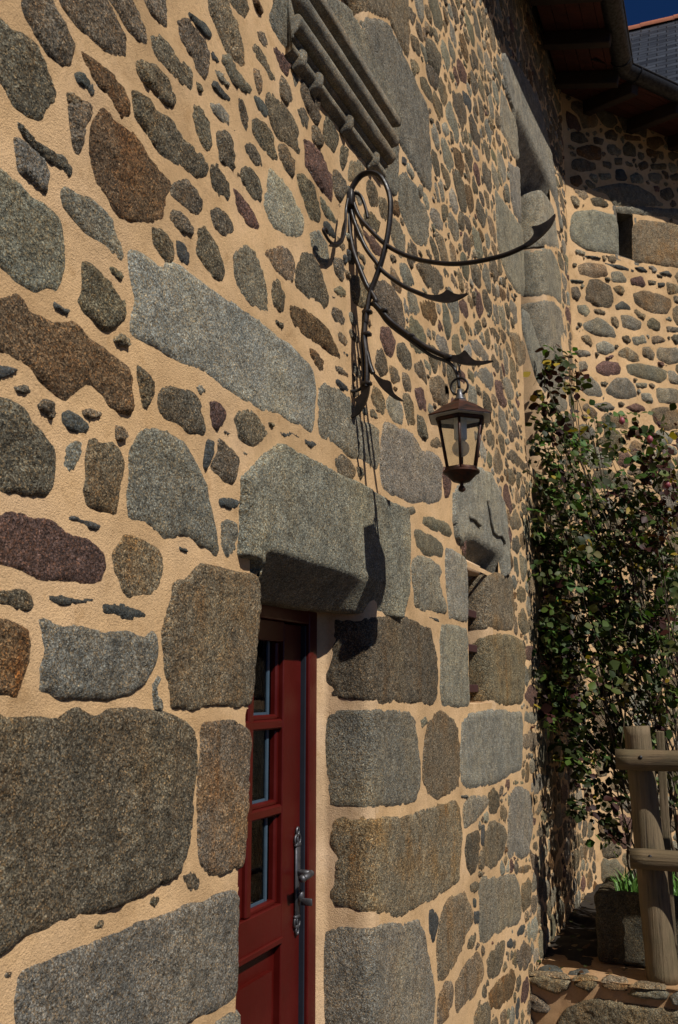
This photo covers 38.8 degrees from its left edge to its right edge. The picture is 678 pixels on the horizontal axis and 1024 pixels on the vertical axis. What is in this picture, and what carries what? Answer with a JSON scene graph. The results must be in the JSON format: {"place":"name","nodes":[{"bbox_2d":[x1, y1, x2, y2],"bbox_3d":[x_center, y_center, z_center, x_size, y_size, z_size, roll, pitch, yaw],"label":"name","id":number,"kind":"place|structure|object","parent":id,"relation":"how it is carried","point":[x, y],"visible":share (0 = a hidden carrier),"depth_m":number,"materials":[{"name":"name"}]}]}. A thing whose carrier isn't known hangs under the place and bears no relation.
{"place":"outdoors","nodes":[
{"label":"outdoors","id":0,"kind":"place"},
{"bbox_2d":[468,14,677,762],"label":"slate roofed house","id":1,"kind":"structure","parent":0,"point":[654,45],"depth_m":16.34,"materials":[{"name":"stone"}]},
{"bbox_2d":[541,883,628,968],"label":"bed soil","id":2,"kind":"structure","parent":0,"point":[586,936],"depth_m":6.31,"materials":[{"name":"brown soil"}]},
{"bbox_2d":[536,899,644,973],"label":"leaf litter","id":3,"kind":"object","parent":2,"relation":"on","point":[585,946],"visible":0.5,"depth_m":5.92,"materials":[{"name":"brown plant"}]},
{"bbox_2d":[522,344,677,882],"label":"climbing rose","id":4,"kind":"object","parent":2,"relation":"on","point":[585,556],"visible":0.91,"depth_m":6.43,"materials":[{"name":"green plant"}]},
{"bbox_2d":[594,876,677,966],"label":"stone trough","id":5,"kind":"object","parent":2,"relation":"on","point":[619,927],"visible":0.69,"depth_m":5.76,"materials":[{"name":"stone"}]},
{"bbox_2d":[561,54,677,883],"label":"stone wing","id":6,"kind":"structure","parent":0,"point":[620,144],"depth_m":8.89,"materials":[{"name":"stone"}]},
{"bbox_2d":[610,865,677,895],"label":"grass","id":7,"kind":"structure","parent":0,"point":[630,884],"depth_m":5.96,"materials":[{"name":"green plant"}]},
{"bbox_2d":[624,0,677,25],"label":"sky","id":8,"kind":"structure","parent":0,"point":[637,11],"materials":[{"name":"blue"}]},
{"label":"ground","id":9,"kind":"structure","parent":0,"visible":0},
{"bbox_2d":[0,0,633,1023],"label":"stone house","id":10,"kind":"structure","parent":9,"relation":"on","point":[274,744],"depth_m":3.01,"materials":[{"name":"stone"}]},
{"bbox_2d":[236,619,313,1023],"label":"door","id":11,"kind":"structure","parent":10,"relation":"in","point":[272,877],"depth_m":3.18,"materials":[{"name":"red paint"}]},
{"bbox_2d":[322,170,555,417],"bbox_3d":[0.324,-0.825,3.386,0.800,0.945,0.372,1,-10,-5],"label":"wall bracket","id":12,"kind":"object","parent":10,"relation":"attached to","point":[449,296],"depth_m":3.43,"materials":[{"name":"metal"}]},
{"bbox_2d":[350,303,460,392],"bbox_3d":[0.230,-0.590,3.408,0.405,0.361,0.015,-4,-11,22],"label":"power cable","id":13,"kind":"object","parent":12,"relation":"attached to","point":[429,354],"visible":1,"depth_m":3.41,"materials":[{"name":"black rubber"}]},
{"bbox_2d":[428,363,490,491],"bbox_3d":[0.413,-0.301,3.277,0.228,0.474,0.235,-4,-11,22],"label":"hanging lantern","id":14,"kind":"object","parent":12,"relation":"hanging from","point":[460,414],"visible":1,"depth_m":3.23,"materials":[{"name":"metal"}]},
{"bbox_2d":[468,609,477,691],"bbox_3d":[0.650,0.719,5.013,0.040,0.433,0.505,-4,-11,22],"label":"window","id":15,"kind":"structure","parent":10,"relation":"in","point":[471,614],"depth_m":5.12,"materials":[{"name":"paint"}]},
{"bbox_2d":[529,954,677,1023],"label":"stone wall","id":16,"kind":"structure","parent":9,"relation":"on","point":[595,993],"depth_m":5.44,"materials":[{"name":"stone"}]},
{"bbox_2d":[615,726,677,985],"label":"wooden fence","id":17,"kind":"object","parent":16,"relation":"on","point":[653,859],"visible":1,"depth_m":5.51,"materials":[{"name":"wood"}]}
]}

